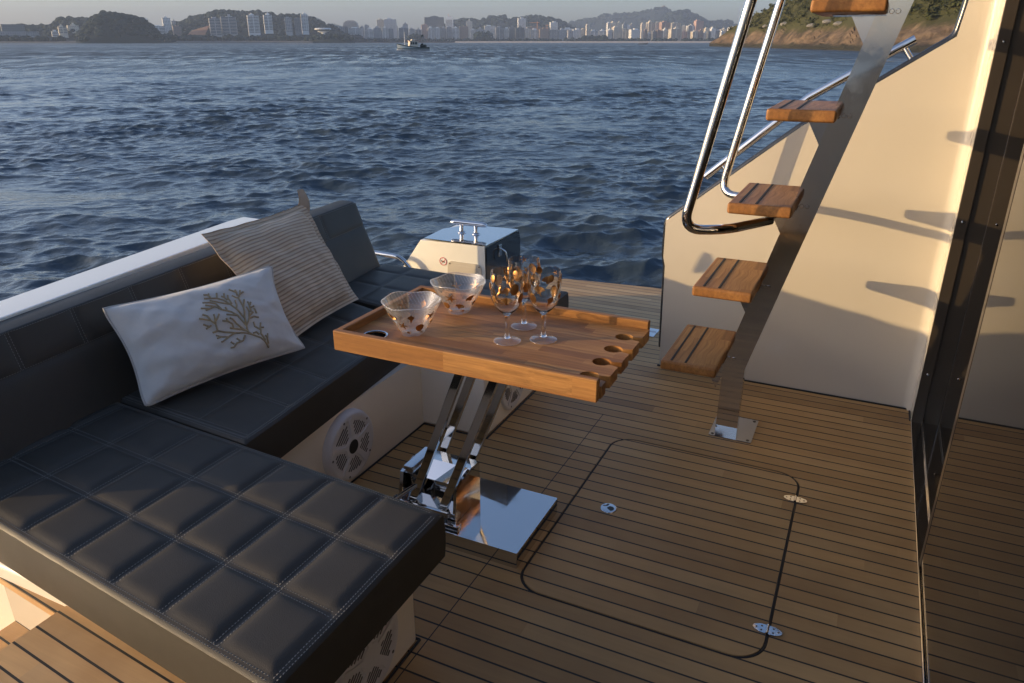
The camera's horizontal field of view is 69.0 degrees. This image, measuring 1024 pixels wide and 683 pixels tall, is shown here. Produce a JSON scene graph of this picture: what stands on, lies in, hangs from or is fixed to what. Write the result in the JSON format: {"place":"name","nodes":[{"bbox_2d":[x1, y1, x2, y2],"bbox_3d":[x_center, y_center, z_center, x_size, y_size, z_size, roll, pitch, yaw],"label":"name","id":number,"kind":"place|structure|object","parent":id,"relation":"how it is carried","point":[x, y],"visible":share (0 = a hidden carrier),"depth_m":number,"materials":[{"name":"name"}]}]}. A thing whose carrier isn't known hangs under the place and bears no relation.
{"place":"outdoors","nodes":[
{"label":"outdoors","id":0,"kind":"place"},
{"bbox_2d":[0,24,24,30],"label":"apartment building","id":1,"kind":"structure","parent":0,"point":[12,27],"depth_m":1488.90,"materials":[{"name":"concrete"}]},
{"bbox_2d":[39,25,81,40],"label":"hill","id":2,"kind":"structure","parent":0,"point":[71,38],"depth_m":1634.76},
{"bbox_2d":[0,16,88,37],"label":"woods","id":3,"kind":"object","parent":2,"relation":"on","point":[45,30],"visible":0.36,"depth_m":1663.82,"materials":[{"name":"plant"}]},
{"bbox_2d":[58,24,68,37],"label":"apartment building","id":4,"kind":"structure","parent":2,"relation":"on","point":[62,31],"depth_m":1620.92,"materials":[{"name":"grey"}]},
{"bbox_2d":[66,23,78,32],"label":"apartment building","id":5,"kind":"structure","parent":2,"relation":"on","point":[72,26],"depth_m":1644.52,"materials":[{"name":"grey"}]},
{"bbox_2d":[76,19,173,42],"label":"headland","id":6,"kind":"structure","parent":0,"point":[109,37],"depth_m":1361.24,"materials":[{"name":"plant"}]},
{"bbox_2d":[74,10,176,41],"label":"woods","id":7,"kind":"object","parent":6,"relation":"on","point":[146,28],"visible":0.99,"depth_m":1379.69,"materials":[{"name":"plant"}]},
{"bbox_2d":[0,41,312,42],"bbox_3d":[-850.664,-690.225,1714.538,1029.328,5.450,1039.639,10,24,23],"label":"shore ground","id":8,"kind":"structure","parent":0,"point":[174,42],"depth_m":1462.56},
{"bbox_2d":[0,31,39,36],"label":"apartment building","id":9,"kind":"structure","parent":8,"relation":"on","point":[19,33],"depth_m":1418.93,"materials":[{"name":"grey"}]},
{"bbox_2d":[154,25,165,33],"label":"apartment building","id":10,"kind":"structure","parent":8,"relation":"on","point":[162,29],"depth_m":1691.62,"materials":[{"name":"grey"}]},
{"bbox_2d":[0,31,716,41],"bbox_3d":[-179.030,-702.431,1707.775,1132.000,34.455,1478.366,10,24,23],"label":"shore woods","id":11,"kind":"object","parent":8,"relation":"on","point":[483,36],"visible":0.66,"depth_m":2122.38,"materials":[{"name":"plant"}]},
{"bbox_2d":[184,15,340,36],"bbox_3d":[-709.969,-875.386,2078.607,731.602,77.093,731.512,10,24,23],"label":"hill","id":12,"kind":"structure","parent":0,"point":[244,32],"depth_m":1885.12,"materials":[{"name":"plant"}]},
{"bbox_2d":[162,16,171,33],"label":"apartment building","id":13,"kind":"structure","parent":12,"relation":"on","point":[166,22],"depth_m":1861.92,"materials":[{"name":"grey"}]},
{"bbox_2d":[172,25,181,35],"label":"apartment building","id":14,"kind":"structure","parent":12,"relation":"on","point":[177,30],"depth_m":1755.82,"materials":[{"name":"grey"}]},
{"bbox_2d":[188,26,208,34],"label":"red cutting","id":15,"kind":"object","parent":12,"relation":"on","point":[201,31],"visible":0.98,"depth_m":1798.99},
{"bbox_2d":[208,17,221,36],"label":"apartment building","id":16,"kind":"structure","parent":12,"relation":"on","point":[215,26],"depth_m":1794.05,"materials":[{"name":"grey"}]},
{"bbox_2d":[220,14,237,35],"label":"apartment building","id":17,"kind":"structure","parent":12,"relation":"on","point":[228,24],"depth_m":1811.34,"materials":[{"name":"grey"}]},
{"bbox_2d":[246,13,260,35],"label":"apartment building","id":18,"kind":"structure","parent":12,"relation":"on","point":[253,24],"depth_m":1832.00,"materials":[{"name":"grey"}]},
{"bbox_2d":[167,9,355,40],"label":"woods","id":19,"kind":"object","parent":12,"relation":"on","point":[241,16],"visible":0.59,"depth_m":1945.96,"materials":[{"name":"plant"}]},
{"bbox_2d":[263,13,273,33],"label":"apartment building","id":20,"kind":"structure","parent":12,"relation":"on","point":[268,23],"depth_m":1849.65,"materials":[{"name":"grey"}]},
{"bbox_2d":[284,17,292,35],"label":"apartment building","id":21,"kind":"structure","parent":12,"relation":"on","point":[288,26],"depth_m":1864.89,"materials":[{"name":"grey"}]},
{"bbox_2d":[294,18,301,34],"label":"apartment building","id":22,"kind":"structure","parent":12,"relation":"on","point":[297,26],"depth_m":1870.07,"materials":[{"name":"concrete"}]},
{"bbox_2d":[300,12,308,34],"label":"apartment building","id":23,"kind":"structure","parent":12,"relation":"on","point":[304,23],"depth_m":1880.67,"materials":[{"name":"grey"}]},
{"bbox_2d":[312,38,354,42],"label":"promontory","id":24,"kind":"structure","parent":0,"point":[325,40],"depth_m":1559.00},
{"bbox_2d":[315,28,330,33],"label":"museum","id":25,"kind":"structure","parent":24,"relation":"on","point":[322,30],"depth_m":1637.59,"materials":[{"name":"grey"}]},
{"bbox_2d":[303,33,354,41],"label":"woods","id":26,"kind":"object","parent":24,"relation":"on","point":[343,37],"visible":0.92,"depth_m":1578.47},
{"bbox_2d":[0,0,775,37],"label":"sky","id":27,"kind":"structure","parent":0,"point":[412,12],"materials":[{"name":"grey"}]},
{"bbox_2d":[355,41,454,42],"bbox_3d":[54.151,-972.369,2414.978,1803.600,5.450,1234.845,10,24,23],"label":"town ground","id":28,"kind":"structure","parent":0,"point":[403,42],"depth_m":2149.67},
{"bbox_2d":[343,20,358,27],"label":"apartment building","id":29,"kind":"structure","parent":28,"relation":"on","point":[350,23],"depth_m":2391.14,"materials":[{"name":"grey"}]},
{"bbox_2d":[348,27,362,35],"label":"apartment building","id":30,"kind":"structure","parent":28,"relation":"on","point":[353,30],"depth_m":2174.27,"materials":[{"name":"grey"}]},
{"bbox_2d":[364,27,373,38],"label":"apartment building","id":31,"kind":"structure","parent":28,"relation":"on","point":[368,32],"depth_m":2188.78,"materials":[{"name":"grey"}]},
{"bbox_2d":[373,26,381,38],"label":"apartment building","id":32,"kind":"structure","parent":28,"relation":"on","point":[377,32],"depth_m":2197.67,"materials":[{"name":"grey"}]},
{"bbox_2d":[377,19,383,27],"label":"apartment building","id":33,"kind":"structure","parent":28,"relation":"on","point":[380,23],"depth_m":2407.71,"materials":[{"name":"grey"}]},
{"bbox_2d":[382,26,387,38],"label":"apartment building","id":34,"kind":"structure","parent":28,"relation":"on","point":[384,32],"depth_m":2189.31,"materials":[{"name":"grey"}]},
{"bbox_2d":[384,18,396,38],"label":"apartment building","id":35,"kind":"structure","parent":28,"relation":"on","point":[389,23],"depth_m":2402.94,"materials":[{"name":"grey"}]},
{"bbox_2d":[388,28,393,38],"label":"apartment building","id":36,"kind":"structure","parent":28,"relation":"on","point":[391,32],"depth_m":2198.65,"materials":[{"name":"grey"}]},
{"bbox_2d":[398,26,408,39],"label":"apartment building","id":37,"kind":"structure","parent":28,"relation":"on","point":[401,31],"depth_m":2207.75,"materials":[{"name":"grey"}]},
{"bbox_2d":[421,24,427,40],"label":"apartment building","id":38,"kind":"structure","parent":28,"relation":"on","point":[424,30],"depth_m":2213.89,"materials":[{"name":"grey"}]},
{"bbox_2d":[428,26,433,39],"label":"apartment building","id":39,"kind":"structure","parent":28,"relation":"on","point":[430,32],"depth_m":2205.16,"materials":[{"name":"grey"}]},
{"bbox_2d":[424,16,443,38],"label":"apartment building","id":40,"kind":"structure","parent":28,"relation":"on","point":[434,21],"depth_m":2415.49,"materials":[{"name":"concrete"}]},
{"bbox_2d":[434,27,439,38],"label":"apartment building","id":41,"kind":"structure","parent":28,"relation":"on","point":[437,32],"depth_m":2213.09,"materials":[{"name":"grey"}]},
{"bbox_2d":[440,26,445,38],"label":"apartment building","id":42,"kind":"structure","parent":28,"relation":"on","point":[442,31],"depth_m":2219.87,"materials":[{"name":"grey"}]},
{"bbox_2d":[445,14,452,38],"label":"office tower","id":43,"kind":"structure","parent":28,"relation":"on","point":[449,20],"depth_m":2391.87,"materials":[{"name":"grey"}]},
{"bbox_2d":[446,26,451,38],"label":"apartment building","id":44,"kind":"structure","parent":28,"relation":"on","point":[448,32],"depth_m":2209.77,"materials":[{"name":"grey"}]},
{"bbox_2d":[452,26,459,38],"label":"apartment building","id":45,"kind":"structure","parent":28,"relation":"on","point":[455,32],"depth_m":2216.79,"materials":[{"name":"grey"}]},
{"bbox_2d":[459,26,467,38],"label":"apartment building","id":46,"kind":"structure","parent":28,"relation":"on","point":[463,31],"depth_m":2224.26,"materials":[{"name":"grey"}]},
{"bbox_2d":[466,19,471,37],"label":"apartment building","id":47,"kind":"structure","parent":28,"relation":"on","point":[469,24],"depth_m":2433.26,"materials":[{"name":"grey"}]},
{"bbox_2d":[484,25,494,37],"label":"apartment building","id":48,"kind":"structure","parent":28,"relation":"on","point":[490,28],"depth_m":2224.10,"materials":[{"name":"grey"}]},
{"bbox_2d":[495,26,502,38],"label":"apartment building","id":49,"kind":"structure","parent":28,"relation":"on","point":[499,32],"depth_m":2216.35,"materials":[{"name":"grey"}]},
{"bbox_2d":[503,27,508,37],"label":"apartment building","id":50,"kind":"structure","parent":28,"relation":"on","point":[505,32],"depth_m":2222.55,"materials":[{"name":"grey"}]},
{"bbox_2d":[509,25,514,37],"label":"apartment building","id":51,"kind":"structure","parent":28,"relation":"on","point":[512,31],"depth_m":2227.39,"materials":[{"name":"concrete"}]},
{"bbox_2d":[515,26,523,39],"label":"apartment building","id":52,"kind":"structure","parent":28,"relation":"on","point":[519,31],"depth_m":2216.64,"materials":[{"name":"concrete"}]},
{"bbox_2d":[517,18,525,28],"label":"apartment building","id":53,"kind":"structure","parent":28,"relation":"on","point":[522,22],"depth_m":2438.03,"materials":[{"name":"grey"}]},
{"bbox_2d":[524,27,530,39],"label":"apartment building","id":54,"kind":"structure","parent":28,"relation":"on","point":[527,31],"depth_m":2223.24,"materials":[{"name":"grey"}]},
{"bbox_2d":[530,29,538,38],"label":"apartment building","id":55,"kind":"structure","parent":28,"relation":"on","point":[534,33],"depth_m":2228.02,"materials":[{"name":"grey"}]},
{"bbox_2d":[539,27,548,38],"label":"apartment building","id":56,"kind":"structure","parent":28,"relation":"on","point":[543,32],"depth_m":2216.07,"materials":[{"name":"grey"}]},
{"bbox_2d":[549,29,557,38],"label":"apartment building","id":57,"kind":"structure","parent":28,"relation":"on","point":[553,33],"depth_m":2221.16,"materials":[{"name":"grey"}]},
{"bbox_2d":[549,21,557,29],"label":"apartment building","id":58,"kind":"structure","parent":28,"relation":"on","point":[553,25],"depth_m":2433.55,"materials":[{"name":"grey"}]},
{"bbox_2d":[558,28,566,40],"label":"apartment building","id":59,"kind":"structure","parent":28,"relation":"on","point":[562,33],"depth_m":2225.26,"materials":[{"name":"grey"}]},
{"bbox_2d":[572,28,580,38],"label":"apartment building","id":60,"kind":"structure","parent":28,"relation":"on","point":[576,33],"depth_m":2216.07,"materials":[{"name":"grey"}]},
{"bbox_2d":[585,24,589,35],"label":"apartment building","id":61,"kind":"structure","parent":28,"relation":"on","point":[587,30],"depth_m":2205.03,"materials":[{"name":"grey"}]},
{"bbox_2d":[606,28,611,38],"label":"apartment building","id":62,"kind":"structure","parent":28,"relation":"on","point":[609,32],"depth_m":2201.97,"materials":[{"name":"grey"}]},
{"bbox_2d":[612,26,621,38],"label":"apartment building","id":63,"kind":"structure","parent":28,"relation":"on","point":[616,32],"depth_m":2203.73,"materials":[{"name":"grey"}]},
{"bbox_2d":[621,29,628,38],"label":"apartment building","id":64,"kind":"structure","parent":28,"relation":"on","point":[625,34],"depth_m":2206.58,"materials":[{"name":"grey"}]},
{"bbox_2d":[628,28,640,38],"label":"apartment building","id":65,"kind":"structure","parent":28,"relation":"on","point":[634,33],"depth_m":2192.54,"materials":[{"name":"grey"}]},
{"bbox_2d":[640,23,644,38],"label":"apartment building","id":66,"kind":"structure","parent":28,"relation":"on","point":[642,25],"depth_m":2404.36,"materials":[{"name":"grey"}]},
{"bbox_2d":[646,21,653,33],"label":"apartment building","id":67,"kind":"structure","parent":28,"relation":"on","point":[649,26],"depth_m":2401.99,"materials":[{"name":"grey"}]},
{"bbox_2d":[655,30,662,38],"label":"apartment building","id":68,"kind":"structure","parent":28,"relation":"on","point":[658,33],"depth_m":2187.59,"materials":[{"name":"grey"}]},
{"bbox_2d":[659,21,669,29],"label":"apartment building","id":69,"kind":"structure","parent":28,"relation":"on","point":[663,25],"depth_m":2387.95,"materials":[{"name":"grey"}]},
{"bbox_2d":[662,28,668,38],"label":"apartment building","id":70,"kind":"structure","parent":28,"relation":"on","point":[665,33],"depth_m":2189.08,"materials":[{"name":"grey"}]},
{"bbox_2d":[668,27,680,40],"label":"apartment building","id":71,"kind":"structure","parent":28,"relation":"on","point":[674,33],"depth_m":2173.66,"materials":[{"name":"grey"}]},
{"bbox_2d":[669,22,680,28],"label":"apartment building","id":72,"kind":"structure","parent":28,"relation":"on","point":[674,25],"depth_m":2386.86,"materials":[{"name":"grey"}]},
{"bbox_2d":[690,30,697,37],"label":"apartment building","id":73,"kind":"structure","parent":28,"relation":"on","point":[694,33],"depth_m":2163.38,"materials":[{"name":"grey"}]},
{"bbox_2d":[693,20,703,30],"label":"apartment building","id":74,"kind":"structure","parent":28,"relation":"on","point":[698,25],"depth_m":2373.05,"materials":[{"name":"grey"}]},
{"bbox_2d":[710,27,715,38],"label":"apartment building","id":75,"kind":"structure","parent":28,"relation":"on","point":[713,31],"depth_m":2156.89,"materials":[{"name":"grey"}]},
{"bbox_2d":[0,43,918,300],"bbox_3d":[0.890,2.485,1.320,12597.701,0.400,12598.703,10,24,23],"label":"sea","id":76,"kind":"structure","parent":0,"point":[576,161],"depth_m":23.00,"materials":[{"name":"liquid"}]},
{"bbox_2d":[397,32,429,49],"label":"fishing boat","id":77,"kind":"object","parent":76,"relation":"on","point":[412,44],"visible":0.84,"depth_m":261.61,"materials":[{"name":"grey paint"}]},
{"bbox_2d":[353,333,921,682],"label":"deck","id":78,"kind":"structure","parent":76,"relation":"in","point":[846,609],"depth_m":2.57,"materials":[{"name":"brown wood"}]},
{"bbox_2d":[0,577,185,682],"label":"boarding stairs","id":79,"kind":"structure","parent":78,"relation":"on","point":[43,639],"depth_m":1.77,"materials":[{"name":"brown wood"}]},
{"bbox_2d":[0,217,257,320],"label":"transom","id":80,"kind":"object","parent":78,"relation":"attached to","point":[90,279],"visible":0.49,"depth_m":2.86,"materials":[{"name":"white"}]},
{"bbox_2d":[0,200,379,461],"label":"backrest cushion","id":81,"kind":"object","parent":80,"relation":"attached to","point":[65,363],"visible":0.48,"depth_m":2.53,"materials":[{"name":"black leather"}]},
{"bbox_2d":[0,363,535,682],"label":"sofa base","id":82,"kind":"object","parent":78,"relation":"on","point":[370,427],"visible":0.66,"depth_m":2.97,"materials":[{"name":"white plastic"}]},
{"bbox_2d":[0,402,445,682],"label":"seat cushion","id":83,"kind":"object","parent":82,"relation":"on","point":[184,553],"visible":0.99,"depth_m":1.87,"materials":[{"name":"black leather"}]},
{"bbox_2d":[121,303,400,457],"bbox_3d":[-0.878,0.100,3.050,0.638,0.151,1.359,8,23,20],"label":"seat cushion","id":84,"kind":"object","parent":82,"relation":"on","point":[281,406],"visible":0.46,"depth_m":2.68,"materials":[{"name":"black leather"}]},
{"bbox_2d":[102,266,304,405],"bbox_3d":[-1.106,-0.046,2.764,0.267,0.304,0.690,17,28,37],"label":"pillow","id":85,"kind":"object","parent":84,"relation":"on","point":[177,342],"visible":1,"depth_m":2.66,"materials":[{"name":"white fabric"}]},
{"bbox_2d":[201,189,357,335],"bbox_3d":[-0.967,-0.354,3.278,0.323,0.503,0.701,7,23,17],"label":"pillow","id":86,"kind":"object","parent":84,"relation":"on","point":[291,248],"visible":0.86,"depth_m":3.18,"materials":[{"name":"fabric"}]},
{"bbox_2d":[348,263,568,309],"bbox_3d":[-0.375,-0.166,3.712,1.142,0.150,0.752,10,24,23],"label":"seat cushion","id":87,"kind":"object","parent":82,"relation":"on","point":[372,289],"visible":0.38,"depth_m":3.85,"materials":[{"name":"black leather"}]},
{"bbox_2d":[404,219,519,279],"bbox_3d":[-0.338,-0.459,4.703,0.739,0.636,0.478,10,24,23],"label":"stern locker","id":88,"kind":"object","parent":78,"relation":"on","point":[466,248],"visible":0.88,"depth_m":4.46,"materials":[{"name":"white"}]},
{"bbox_2d":[374,250,412,267],"bbox_3d":[-0.732,-0.460,4.574,0.361,0.181,0.058,10,24,23],"label":"grab rail","id":89,"kind":"object","parent":88,"relation":"attached to","point":[405,262],"visible":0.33,"depth_m":4.52,"materials":[{"name":"silver metal"}]},
{"bbox_2d":[333,285,649,568],"bbox_3d":[-0.056,0.307,2.611,0.913,0.779,0.541,10,24,23],"label":"folding table","id":90,"kind":"object","parent":78,"relation":"on","point":[586,355],"visible":0.94,"depth_m":2.53,"materials":[{"name":"brown wood"}]},
{"bbox_2d":[381,292,440,333],"bbox_3d":[-0.329,-0.086,2.455,0.197,0.119,0.197,10,24,23],"label":"salad bowl","id":91,"kind":"object","parent":90,"relation":"on","point":[411,318],"visible":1,"depth_m":2.45,"materials":[{"name":"glass"}]},
{"bbox_2d":[430,274,485,311],"bbox_3d":[-0.190,-0.164,2.650,0.197,0.119,0.197,10,24,23],"label":"salad bowl","id":92,"kind":"object","parent":90,"relation":"on","point":[450,297],"visible":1,"depth_m":2.65,"materials":[{"name":"glass"}]},
{"bbox_2d":[489,266,524,344],"bbox_3d":[-0.015,-0.111,2.361,0.110,0.237,0.111,10,24,23],"label":"wine glass","id":93,"kind":"object","parent":90,"relation":"on","point":[507,285],"visible":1,"depth_m":2.31,"materials":[{"name":"glass"}]},
{"bbox_2d":[508,255,539,323],"bbox_3d":[0.041,-0.162,2.487,0.111,0.237,0.110,-2,22,-5],"label":"wine glass","id":94,"kind":"object","parent":90,"relation":"on","point":[524,262],"visible":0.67,"depth_m":2.47,"materials":[{"name":"clear glass"}]},
{"bbox_2d":[527,265,561,342],"bbox_3d":[0.102,-0.116,2.373,0.111,0.237,0.110,19,29,40],"label":"wine glass","id":95,"kind":"object","parent":90,"relation":"on","point":[544,282],"visible":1,"depth_m":2.32,"materials":[{"name":"clear glass"}]},
{"bbox_2d":[561,279,660,336],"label":"side platform","id":96,"kind":"structure","parent":78,"relation":"attached to","point":[640,302],"depth_m":5.15,"materials":[{"name":"brown wood"}]},
{"bbox_2d":[520,439,806,658],"bbox_3d":[0.608,0.687,2.736,0.830,0.040,1.112,10,24,23],"label":"deck hatch","id":97,"kind":"object","parent":78,"relation":"on","point":[688,547],"visible":0.99,"depth_m":2.62,"materials":[{"name":"brown wood"}]},
{"bbox_2d":[660,0,913,443],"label":"ladder","id":98,"kind":"object","parent":78,"relation":"on","point":[754,288],"visible":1,"depth_m":2.92,"materials":[{"name":"silver metal"}]},
{"bbox_2d":[657,0,1005,420],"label":"bulwark","id":99,"kind":"object","parent":78,"relation":"on","point":[852,314],"visible":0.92,"depth_m":3.46,"materials":[{"name":"beige"}]},
{"bbox_2d":[911,0,1023,428],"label":"door jamb","id":100,"kind":"object","parent":99,"relation":"attached to","point":[997,148],"depth_m":3.10,"materials":[{"name":"brown metal"}]},
{"bbox_2d":[910,145,1023,682],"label":"sliding door","id":101,"kind":"structure","parent":78,"relation":"on","point":[968,480],"depth_m":1.85,"materials":[{"name":"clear glass"}]},
{"bbox_2d":[453,18,571,35],"bbox_3d":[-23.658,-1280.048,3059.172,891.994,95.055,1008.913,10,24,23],"label":"hill","id":102,"kind":"structure","parent":0,"point":[500,24],"depth_m":2818.86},
{"bbox_2d":[444,14,574,34],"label":"woods","id":103,"kind":"object","parent":102,"relation":"on","point":[492,20],"visible":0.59,"depth_m":2856.14,"materials":[{"name":"plant"}]},
{"bbox_2d":[455,41,711,42],"bbox_3d":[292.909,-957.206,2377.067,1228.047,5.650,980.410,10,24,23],"label":"beach","id":104,"kind":"structure","parent":0,"point":[582,41],"depth_m":2087.52,"materials":[{"name":"sand"}]},
{"bbox_2d":[574,9,669,30],"bbox_3d":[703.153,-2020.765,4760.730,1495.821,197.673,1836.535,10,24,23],"label":"mountain","id":105,"kind":"structure","parent":0,"point":[598,25],"depth_m":4361.44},
{"bbox_2d":[567,6,670,30],"bbox_3d":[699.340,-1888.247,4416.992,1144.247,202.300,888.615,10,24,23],"label":"woods","id":106,"kind":"object","parent":105,"relation":"on","point":[591,21],"visible":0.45,"depth_m":4472.39,"materials":[{"name":"plant"}]},
{"bbox_2d":[668,11,728,29],"bbox_3d":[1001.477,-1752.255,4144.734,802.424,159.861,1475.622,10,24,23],"label":"mountain","id":107,"kind":"structure","parent":0,"point":[676,17],"depth_m":3840.34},
{"bbox_2d":[656,9,737,30],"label":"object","id":108,"kind":"object","parent":107,"relation":"on","point":[720,23],"visible":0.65,"depth_m":3857.45,"materials":[{"name":"plant"}]},
{"bbox_2d":[709,0,960,52],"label":"island","id":109,"kind":"structure","parent":0,"point":[844,35],"depth_m":287.27,"materials":[{"name":"stone"}]},
{"bbox_2d":[726,0,962,31],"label":"island scrub","id":110,"kind":"object","parent":109,"relation":"on","point":[929,12],"visible":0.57,"depth_m":315.02,"materials":[{"name":"green plant"}]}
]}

